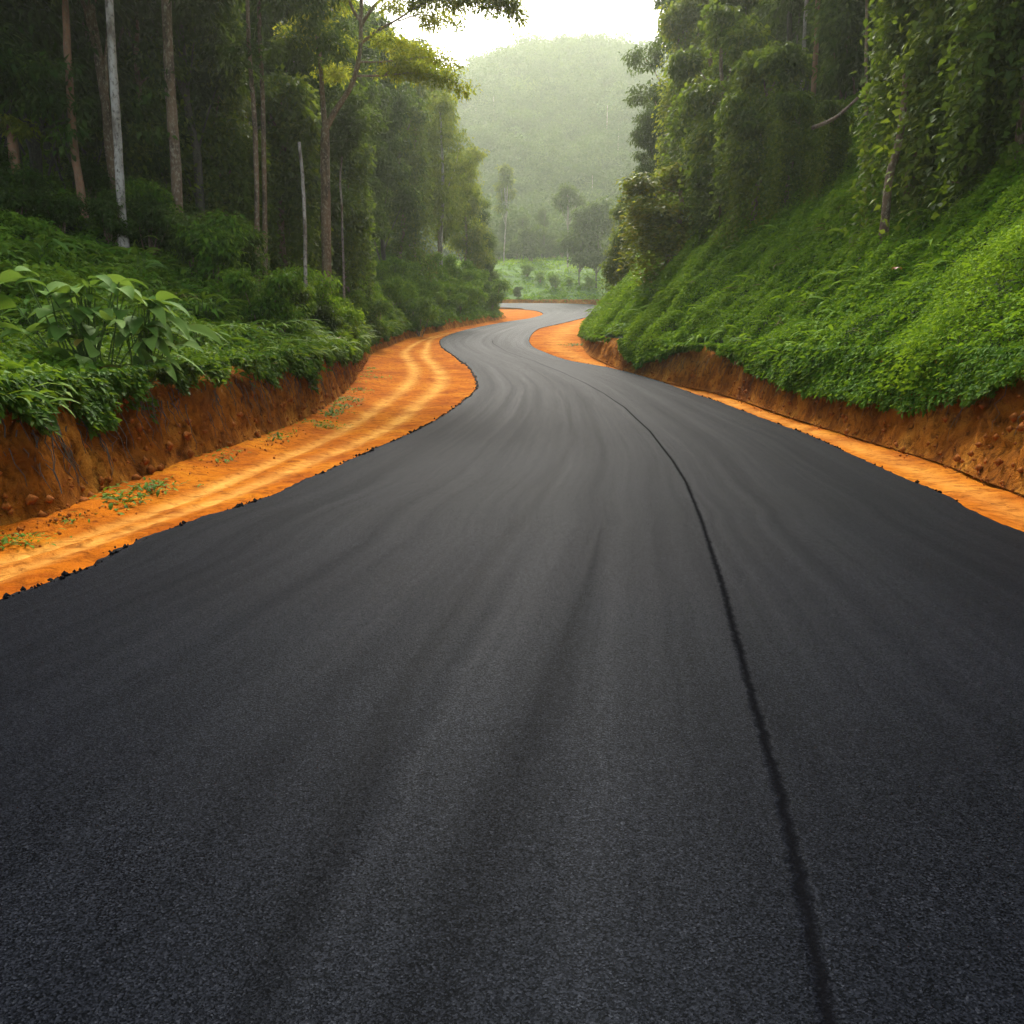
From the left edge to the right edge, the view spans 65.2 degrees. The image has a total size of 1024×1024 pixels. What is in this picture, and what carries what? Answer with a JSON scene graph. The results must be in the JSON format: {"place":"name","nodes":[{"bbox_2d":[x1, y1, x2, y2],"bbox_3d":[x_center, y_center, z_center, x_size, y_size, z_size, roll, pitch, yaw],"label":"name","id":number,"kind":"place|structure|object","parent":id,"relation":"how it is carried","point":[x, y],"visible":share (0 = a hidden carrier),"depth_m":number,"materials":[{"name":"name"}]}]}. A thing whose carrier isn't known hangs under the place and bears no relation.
{"place":"outdoors","nodes":[
{"label":"outdoors","id":0,"kind":"place"},
{"bbox_2d":[0,136,503,423],"bbox_3d":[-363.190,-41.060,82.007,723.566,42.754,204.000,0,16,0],"label":"forest floor","id":1,"kind":"structure","parent":0,"point":[70,227],"depth_m":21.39,"materials":[{"name":"green plant"}]},
{"bbox_2d":[0,113,45,173],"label":"broken tree","id":2,"kind":"object","parent":1,"relation":"on","point":[13,127],"visible":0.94,"depth_m":24.66,"materials":[{"name":"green plant"}]},
{"bbox_2d":[0,37,59,179],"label":"forest tree","id":3,"kind":"object","parent":1,"relation":"on","point":[45,145],"visible":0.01,"depth_m":28.61,"materials":[{"name":"green plant"}]},
{"bbox_2d":[12,237,82,265],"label":"broadleaf plant","id":4,"kind":"object","parent":1,"relation":"on","point":[39,244],"visible":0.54,"depth_m":19.59,"materials":[{"name":"green plant"}]},
{"bbox_2d":[0,101,109,188],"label":"creeper tree","id":5,"kind":"object","parent":1,"relation":"on","point":[80,145],"visible":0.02,"depth_m":29.63,"materials":[{"name":"green plant"}]},
{"bbox_2d":[11,0,100,217],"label":"leaning tree","id":6,"kind":"object","parent":1,"relation":"on","point":[68,71],"visible":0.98,"depth_m":24.06,"materials":[{"name":"green plant"}]},
{"bbox_2d":[19,185,93,233],"bbox_3d":[-13.348,-8.711,23.422,1.928,1.536,1.537,-13,20,-39],"label":"forest shrub","id":7,"kind":"object","parent":1,"relation":"on","point":[60,211],"visible":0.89,"depth_m":23.21,"materials":[{"name":"green plant"}]},
{"bbox_2d":[0,0,125,178],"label":"forest tree","id":8,"kind":"object","parent":1,"relation":"on","point":[37,16],"visible":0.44,"depth_m":24.81,"materials":[{"name":"green plant"}]},
{"bbox_2d":[0,266,166,369],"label":"broadleaf plant","id":9,"kind":"object","parent":1,"relation":"on","point":[61,293],"visible":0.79,"depth_m":11.75,"materials":[{"name":"green plant"}]},
{"bbox_2d":[58,154,114,199],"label":"forest shrub","id":10,"kind":"object","parent":1,"relation":"on","point":[94,176],"visible":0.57,"depth_m":26.80,"materials":[{"name":"green plant"}]},
{"bbox_2d":[15,0,162,189],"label":"forest tree","id":11,"kind":"object","parent":1,"relation":"on","point":[127,112],"visible":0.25,"depth_m":27.25,"materials":[{"name":"green plant"}]},
{"bbox_2d":[84,187,142,243],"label":"forest shrub","id":12,"kind":"object","parent":1,"relation":"on","point":[104,208],"visible":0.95,"depth_m":24.17,"materials":[{"name":"green plant"}]},
{"bbox_2d":[105,0,129,247],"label":"tall tree","id":13,"kind":"object","parent":1,"relation":"on","point":[122,241],"visible":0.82,"depth_m":23.65,"materials":[{"name":"grey plant"}]},
{"bbox_2d":[77,0,161,192],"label":"forest tree","id":14,"kind":"object","parent":1,"relation":"on","point":[101,67],"visible":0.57,"depth_m":26.25,"materials":[{"name":"brown plant"}]},
{"bbox_2d":[77,1,179,187],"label":"forest tree","id":15,"kind":"object","parent":1,"relation":"on","point":[126,38],"visible":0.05,"depth_m":29.02,"materials":[{"name":"green plant"}]},
{"bbox_2d":[104,246,168,277],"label":"broadleaf plant","id":16,"kind":"object","parent":1,"relation":"on","point":[128,255],"visible":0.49,"depth_m":22.32,"materials":[{"name":"green plant"}]},
{"bbox_2d":[88,0,206,215],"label":"creeper tree","id":17,"kind":"object","parent":1,"relation":"on","point":[181,69],"visible":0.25,"depth_m":29.40,"materials":[{"name":"green plant"}]},
{"bbox_2d":[112,176,183,252],"bbox_3d":[-11.836,-9.622,26.367,2.436,2.573,2.632,11,19,34],"label":"shrub","id":18,"kind":"object","parent":1,"relation":"on","point":[138,188],"visible":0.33,"depth_m":25.50,"materials":[{"name":"green plant"}]},
{"bbox_2d":[125,192,181,254],"bbox_3d":[-11.421,-9.135,25.625,2.067,2.295,2.032,5,16,18],"label":"forest shrub","id":19,"kind":"object","parent":1,"relation":"on","point":[148,213],"visible":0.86,"depth_m":25.32,"materials":[{"name":"green plant"}]},
{"bbox_2d":[121,0,202,217],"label":"tall tree","id":20,"kind":"object","parent":1,"relation":"on","point":[167,81],"visible":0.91,"depth_m":26.04,"materials":[{"name":"brown plant"}]},
{"bbox_2d":[107,291,222,381],"bbox_3d":[-5.746,-2.644,12.338,1.607,1.482,2.102,11,19,36],"label":"broadleaf plant","id":21,"kind":"object","parent":1,"relation":"on","point":[143,347],"visible":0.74,"depth_m":12.43,"materials":[{"name":"green plant"}]},
{"bbox_2d":[95,0,265,218],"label":"forest tree","id":22,"kind":"object","parent":1,"relation":"on","point":[192,89],"visible":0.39,"depth_m":30.00,"materials":[{"name":"green plant"}]},
{"bbox_2d":[155,210,218,274],"bbox_3d":[-10.111,-8.418,25.800,2.101,2.492,2.459,8,18,27],"label":"forest shrub","id":23,"kind":"object","parent":1,"relation":"on","point":[187,254],"visible":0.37,"depth_m":25.04,"materials":[{"name":"green plant"}]},
{"bbox_2d":[171,291,250,319],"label":"strap leaf plant","id":24,"kind":"object","parent":1,"relation":"on","point":[212,309],"visible":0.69,"depth_m":20.95,"materials":[{"name":"green plant"}]},
{"bbox_2d":[169,208,258,291],"bbox_3d":[-9.071,-7.904,24.904,2.262,2.969,2.779,2,16,9],"label":"shrub","id":25,"kind":"object","parent":1,"relation":"on","point":[216,247],"visible":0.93,"depth_m":24.34,"materials":[{"name":"green plant"}]},
{"bbox_2d":[148,1,285,259],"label":"creeper tree","id":26,"kind":"object","parent":1,"relation":"on","point":[226,149],"visible":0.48,"depth_m":31.64,"materials":[{"name":"green plant"}]},
{"bbox_2d":[0,219,442,421],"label":"bank grass","id":27,"kind":"structure","parent":1,"relation":"on","point":[325,339],"depth_m":21.11,"materials":[{"name":"green plant"}]},
{"bbox_2d":[208,320,280,349],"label":"strap leaf plant","id":28,"kind":"object","parent":1,"relation":"on","point":[249,331],"visible":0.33,"depth_m":18.92,"materials":[{"name":"green plant"}]},
{"bbox_2d":[230,226,271,278],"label":"forest shrub","id":29,"kind":"object","parent":1,"relation":"on","point":[253,260],"visible":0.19,"depth_m":26.61,"materials":[{"name":"green plant"}]},
{"bbox_2d":[228,1,288,133],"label":"forest tree","id":30,"kind":"object","parent":1,"relation":"on","point":[270,21],"visible":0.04,"depth_m":37.81,"materials":[{"name":"green plant"}]},
{"bbox_2d":[205,262,312,332],"bbox_3d":[-7.062,-5.864,22.680,2.788,2.378,1.934,0,16,0],"label":"shrub","id":31,"kind":"object","parent":1,"relation":"on","point":[272,305],"visible":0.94,"depth_m":22.37,"materials":[{"name":"green plant"}]},
{"bbox_2d":[174,0,355,290],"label":"slender tree","id":32,"kind":"object","parent":1,"relation":"on","point":[320,6],"visible":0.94,"depth_m":28.57,"materials":[{"name":"green plant"}]},
{"bbox_2d":[231,63,341,293],"bbox_3d":[-10.703,-14.279,37.386,5.638,11.995,5.595,1,16,4],"label":"creeper tree","id":33,"kind":"object","parent":1,"relation":"on","point":[294,115],"visible":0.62,"depth_m":35.97,"materials":[{"name":"green plant"}]},
{"bbox_2d":[217,0,357,273],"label":"slender tree","id":34,"kind":"object","parent":1,"relation":"on","point":[323,41],"visible":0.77,"depth_m":30.69,"materials":[{"name":"green plant"}]},
{"bbox_2d":[229,0,347,132],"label":"forest tree","id":35,"kind":"object","parent":1,"relation":"on","point":[287,69],"visible":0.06,"depth_m":39.64,"materials":[{"name":"green plant"}]},
{"bbox_2d":[298,142,307,286],"bbox_3d":[-7.946,-10.248,30.364,0.407,6.986,0.220,3,16,11],"label":"bare pole tree","id":36,"kind":"object","parent":1,"relation":"on","point":[304,214],"visible":0.77,"depth_m":30.05,"materials":[{"name":"grey plant"}]},
{"bbox_2d":[257,5,363,250],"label":"forest tree","id":37,"kind":"object","parent":1,"relation":"on","point":[334,194],"visible":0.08,"depth_m":43.30,"materials":[{"name":"green plant"}]},
{"bbox_2d":[279,264,347,316],"bbox_3d":[-7.917,-8.469,31.857,2.519,2.687,3.258,2,16,7],"label":"shrub","id":38,"kind":"object","parent":1,"relation":"on","point":[323,290],"visible":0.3,"depth_m":31.71,"materials":[{"name":"green plant"}]},
{"bbox_2d":[306,297,349,330],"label":"forest shrub","id":39,"kind":"object","parent":1,"relation":"on","point":[323,313],"visible":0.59,"depth_m":31.07,"materials":[{"name":"green plant"}]},
{"bbox_2d":[267,3,392,271],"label":"forest tree","id":40,"kind":"object","parent":1,"relation":"on","point":[353,33],"visible":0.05,"depth_m":46.47,"materials":[{"name":"green plant"}]},
{"bbox_2d":[302,16,375,258],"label":"forest tree","id":41,"kind":"object","parent":1,"relation":"on","point":[361,69],"visible":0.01,"depth_m":45.73,"materials":[{"name":"green plant"}]},
{"bbox_2d":[310,280,369,331],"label":"shrub","id":42,"kind":"object","parent":1,"relation":"on","point":[350,316],"visible":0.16,"depth_m":34.12,"materials":[{"name":"green plant"}]},
{"bbox_2d":[310,90,381,343],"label":"creeper tree","id":43,"kind":"object","parent":1,"relation":"on","point":[356,229],"visible":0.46,"depth_m":48.38,"materials":[{"name":"green plant"}]},
{"bbox_2d":[326,82,375,298],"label":"slender tree","id":44,"kind":"object","parent":1,"relation":"on","point":[345,131],"visible":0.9,"depth_m":40.04,"materials":[{"name":"green plant"}]},
{"bbox_2d":[333,2,384,278],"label":"forest tree","id":45,"kind":"object","parent":1,"relation":"on","point":[372,97],"visible":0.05,"depth_m":55.54,"materials":[{"name":"green plant"}]},
{"bbox_2d":[349,0,396,263],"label":"leafy tree","id":46,"kind":"object","parent":1,"relation":"on","point":[384,100],"visible":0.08,"depth_m":60.78,"materials":[{"name":"green plant"}]},
{"bbox_2d":[363,12,425,260],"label":"leafy tree","id":47,"kind":"object","parent":1,"relation":"on","point":[402,200],"visible":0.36,"depth_m":69.06,"materials":[{"name":"green plant"}]},
{"bbox_2d":[383,256,413,281],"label":"rim shrub","id":48,"kind":"object","parent":1,"relation":"on","point":[397,269],"visible":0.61,"depth_m":71.72,"materials":[{"name":"green plant"}]},
{"bbox_2d":[271,0,535,299],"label":"forked tree","id":49,"kind":"object","parent":1,"relation":"on","point":[412,66],"visible":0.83,"depth_m":32.78,"materials":[{"name":"green plant"}]},
{"bbox_2d":[378,78,438,281],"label":"leafy tree","id":50,"kind":"object","parent":1,"relation":"on","point":[404,224],"visible":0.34,"depth_m":77.72,"materials":[{"name":"green plant"}]},
{"bbox_2d":[385,32,462,256],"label":"leafy tree","id":51,"kind":"object","parent":1,"relation":"on","point":[438,200],"visible":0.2,"depth_m":83.74,"materials":[{"name":"green plant"}]},
{"bbox_2d":[422,64,470,251],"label":"leafy tree","id":52,"kind":"object","parent":1,"relation":"on","point":[450,227],"visible":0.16,"depth_m":94.45,"materials":[{"name":"green plant"}]},
{"bbox_2d":[415,89,482,265],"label":"slim tree","id":53,"kind":"object","parent":1,"relation":"on","point":[446,108],"visible":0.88,"depth_m":85.27,"materials":[{"name":"green plant"}]},
{"bbox_2d":[453,283,482,307],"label":"rim shrub","id":54,"kind":"object","parent":1,"relation":"on","point":[470,291],"visible":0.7,"depth_m":88.86,"materials":[{"name":"green plant"}]},
{"bbox_2d":[443,144,494,269],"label":"leafy tree","id":55,"kind":"object","parent":1,"relation":"on","point":[474,251],"visible":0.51,"depth_m":105.23,"materials":[{"name":"green plant"}]},
{"bbox_2d":[462,198,497,282],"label":"leafy tree","id":56,"kind":"object","parent":1,"relation":"on","point":[489,267],"visible":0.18,"depth_m":111.33,"materials":[{"name":"green plant"}]},
{"bbox_2d":[480,276,514,306],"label":"shrub","id":57,"kind":"object","parent":1,"relation":"on","point":[500,285],"visible":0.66,"depth_m":100.77,"materials":[{"name":"green plant"}]},
{"bbox_2d":[0,314,506,525],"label":"earth bank","id":58,"kind":"structure","parent":0,"point":[14,487],"depth_m":11.82,"materials":[{"name":"brown soil"}]},
{"bbox_2d":[0,318,445,440],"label":"hanging creepers","id":59,"kind":"object","parent":58,"relation":"on","point":[122,381],"visible":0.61,"depth_m":11.10,"materials":[{"name":"green plant"}]},
{"bbox_2d":[360,296,394,345],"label":"shrub","id":60,"kind":"object","parent":58,"relation":"on","point":[383,306],"visible":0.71,"depth_m":49.92,"materials":[{"name":"green plant"}]},
{"bbox_2d":[399,295,443,336],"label":"shrub","id":61,"kind":"object","parent":58,"relation":"on","point":[415,308],"visible":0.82,"depth_m":65.81,"materials":[{"name":"green plant"}]},
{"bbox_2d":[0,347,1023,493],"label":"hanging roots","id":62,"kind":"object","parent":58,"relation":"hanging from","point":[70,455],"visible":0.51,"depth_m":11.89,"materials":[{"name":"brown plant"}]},
{"bbox_2d":[359,0,663,66],"label":"sky","id":63,"kind":"structure","parent":0,"point":[573,16],"materials":[{"name":"white"}]},
{"bbox_2d":[0,303,1023,1023],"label":"road","id":64,"kind":"structure","parent":0,"point":[526,683],"depth_m":3.52,"materials":[{"name":"black asphalt"}]},
{"bbox_2d":[2,336,957,598],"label":"asphalt crumbs","id":65,"kind":"object","parent":64,"relation":"on","point":[64,574],"visible":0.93,"depth_m":9.60,"materials":[{"name":"black asphalt"}]},
{"bbox_2d":[0,307,1023,598],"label":"dirt shoulder","id":66,"kind":"object","parent":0,"point":[428,379],"visible":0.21,"depth_m":13.12},
{"bbox_2d":[0,309,542,599],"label":"road edge","id":67,"kind":"object","parent":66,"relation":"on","point":[98,561],"visible":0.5,"depth_m":8.66,"materials":[{"name":"black asphalt"}]},
{"bbox_2d":[0,348,1023,546],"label":"soil clods","id":68,"kind":"object","parent":66,"relation":"on","point":[31,499],"visible":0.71,"depth_m":12.20,"materials":[{"name":"brown soil"}]},
{"bbox_2d":[426,66,651,298],"bbox_3d":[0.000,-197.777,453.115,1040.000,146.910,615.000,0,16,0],"label":"hillside","id":69,"kind":"structure","parent":0,"point":[502,267],"depth_m":202.49,"materials":[{"name":"green plant"}]},
{"bbox_2d":[491,162,516,261],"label":"valley tree","id":70,"kind":"object","parent":69,"relation":"on","point":[505,180],"visible":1,"depth_m":210.41,"materials":[{"name":"green plant"}]},
{"bbox_2d":[390,23,669,257],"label":"hill forest","id":71,"kind":"object","parent":69,"relation":"on","point":[569,60],"visible":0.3,"depth_m":368.17,"materials":[{"name":"green plant"}]},
{"bbox_2d":[513,224,547,260],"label":"valley tree","id":72,"kind":"object","parent":69,"relation":"on","point":[527,238],"visible":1,"depth_m":215.49,"materials":[{"name":"green plant"}]},
{"bbox_2d":[442,248,641,301],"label":"meadow growth","id":73,"kind":"object","parent":69,"relation":"on","point":[522,261],"visible":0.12,"depth_m":196.58,"materials":[{"name":"green plant"}]},
{"bbox_2d":[549,181,588,267],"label":"valley tree","id":74,"kind":"object","parent":69,"relation":"on","point":[567,196],"visible":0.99,"depth_m":200.62,"materials":[{"name":"green plant"}]},
{"bbox_2d":[556,205,608,284],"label":"valley tree","id":75,"kind":"object","parent":69,"relation":"on","point":[580,256],"visible":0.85,"depth_m":188.31,"materials":[{"name":"green plant"}]},
{"bbox_2d":[567,195,623,287],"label":"valley tree","id":76,"kind":"object","parent":69,"relation":"on","point":[600,214],"visible":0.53,"depth_m":186.78,"materials":[{"name":"green plant"}]},
{"bbox_2d":[502,299,599,304],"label":"earth bank","id":77,"kind":"structure","parent":0,"point":[580,301],"depth_m":182.73,"materials":[{"name":"brown soil"}]},
{"bbox_2d":[579,83,1023,405],"bbox_3d":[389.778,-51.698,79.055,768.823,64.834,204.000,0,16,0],"label":"forest floor","id":78,"kind":"structure","parent":0,"point":[764,323],"depth_m":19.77,"materials":[{"name":"green plant"}]},
{"bbox_2d":[598,193,640,296],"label":"creeper tree","id":79,"kind":"object","parent":78,"relation":"on","point":[613,276],"visible":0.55,"depth_m":75.39,"materials":[{"name":"green plant"}]},
{"bbox_2d":[622,104,668,240],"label":"creeper tree","id":80,"kind":"object","parent":78,"relation":"on","point":[645,139],"visible":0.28,"depth_m":69.45,"materials":[{"name":"green plant"}]},
{"bbox_2d":[619,0,679,134],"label":"forest tree","id":81,"kind":"object","parent":78,"relation":"on","point":[635,58],"visible":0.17,"depth_m":73.23,"materials":[{"name":"green plant"}]},
{"bbox_2d":[613,159,699,288],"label":"creeper tree","id":82,"kind":"object","parent":78,"relation":"on","point":[653,229],"visible":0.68,"depth_m":43.28,"materials":[{"name":"green plant"}]},
{"bbox_2d":[650,0,713,203],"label":"creeper tree","id":83,"kind":"object","parent":78,"relation":"on","point":[677,35],"visible":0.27,"depth_m":54.95,"materials":[{"name":"green plant"}]},
{"bbox_2d":[655,0,764,227],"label":"creeper tree","id":84,"kind":"object","parent":78,"relation":"on","point":[686,65],"visible":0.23,"depth_m":42.93,"materials":[{"name":"green plant"}]},
{"bbox_2d":[670,0,762,86],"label":"overhanging tree","id":85,"kind":"object","parent":78,"relation":"on","point":[710,59],"visible":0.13,"depth_m":53.08,"materials":[{"name":"green plant"}]},
{"bbox_2d":[668,0,775,253],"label":"creeper tree","id":86,"kind":"object","parent":78,"relation":"on","point":[733,38],"visible":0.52,"depth_m":38.85,"materials":[{"name":"green plant"}]},
{"bbox_2d":[707,40,819,248],"bbox_3d":[10.905,-15.577,35.129,4.364,9.356,4.398,8,17,26],"label":"creeper tree","id":87,"kind":"object","parent":78,"relation":"on","point":[772,71],"visible":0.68,"depth_m":34.41,"materials":[{"name":"green plant"}]},
{"bbox_2d":[748,0,805,88],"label":"forest tree","id":88,"kind":"object","parent":78,"relation":"on","point":[765,13],"visible":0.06,"depth_m":47.67,"materials":[{"name":"green plant"}]},
{"bbox_2d":[755,0,836,98],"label":"forest tree","id":89,"kind":"object","parent":78,"relation":"on","point":[776,22],"visible":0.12,"depth_m":45.49,"materials":[{"name":"green plant"}]},
{"bbox_2d":[767,0,825,92],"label":"forest tree","id":90,"kind":"object","parent":78,"relation":"on","point":[789,8],"visible":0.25,"depth_m":42.99,"materials":[{"name":"green plant"}]},
{"bbox_2d":[581,116,1023,363],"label":"slope ferns","id":91,"kind":"object","parent":78,"relation":"on","point":[832,272],"visible":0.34,"depth_m":23.89,"materials":[{"name":"green plant"}]},
{"bbox_2d":[795,95,858,207],"bbox_3d":[12.304,-13.853,31.400,2.142,4.558,2.126,-6,17,-21],"label":"creeper tree","id":92,"kind":"object","parent":78,"relation":"on","point":[828,144],"visible":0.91,"depth_m":30.88,"materials":[{"name":"green plant"}]},
{"bbox_2d":[795,0,864,99],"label":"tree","id":93,"kind":"object","parent":78,"relation":"on","point":[839,94],"visible":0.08,"depth_m":37.97,"materials":[{"name":"green plant"}]},
{"bbox_2d":[802,0,895,98],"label":"tree","id":94,"kind":"object","parent":78,"relation":"on","point":[840,27],"visible":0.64,"depth_m":35.20,"materials":[{"name":"plant"}]},
{"bbox_2d":[877,73,908,243],"bbox_3d":[11.034,-10.066,23.172,0.412,5.427,0.406,0,16,0],"label":"leaning tree","id":95,"kind":"object","parent":78,"relation":"on","point":[886,203],"visible":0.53,"depth_m":23.16,"materials":[{"name":"brown plant"}]},
{"bbox_2d":[837,0,993,261],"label":"creeper tree","id":96,"kind":"object","parent":78,"relation":"on","point":[886,31],"visible":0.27,"depth_m":24.03,"materials":[{"name":"green plant"}]},
{"bbox_2d":[869,0,1019,241],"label":"creeper tree","id":97,"kind":"object","parent":78,"relation":"on","point":[927,54],"visible":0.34,"depth_m":21.49,"materials":[{"name":"green plant"}]},
{"bbox_2d":[922,0,1023,221],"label":"creeper tree","id":98,"kind":"object","parent":78,"relation":"on","point":[998,39],"visible":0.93,"depth_m":19.23,"materials":[{"name":"green plant"}]},
{"bbox_2d":[580,333,1023,494],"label":"earth bank","id":99,"kind":"structure","parent":0,"point":[906,433],"depth_m":14.87,"materials":[{"name":"brown soil"}]},
{"bbox_2d":[577,325,1023,417],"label":"hanging creepers","id":100,"kind":"object","parent":99,"relation":"on","point":[1000,367],"visible":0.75,"depth_m":16.76,"materials":[{"name":"green plant"}]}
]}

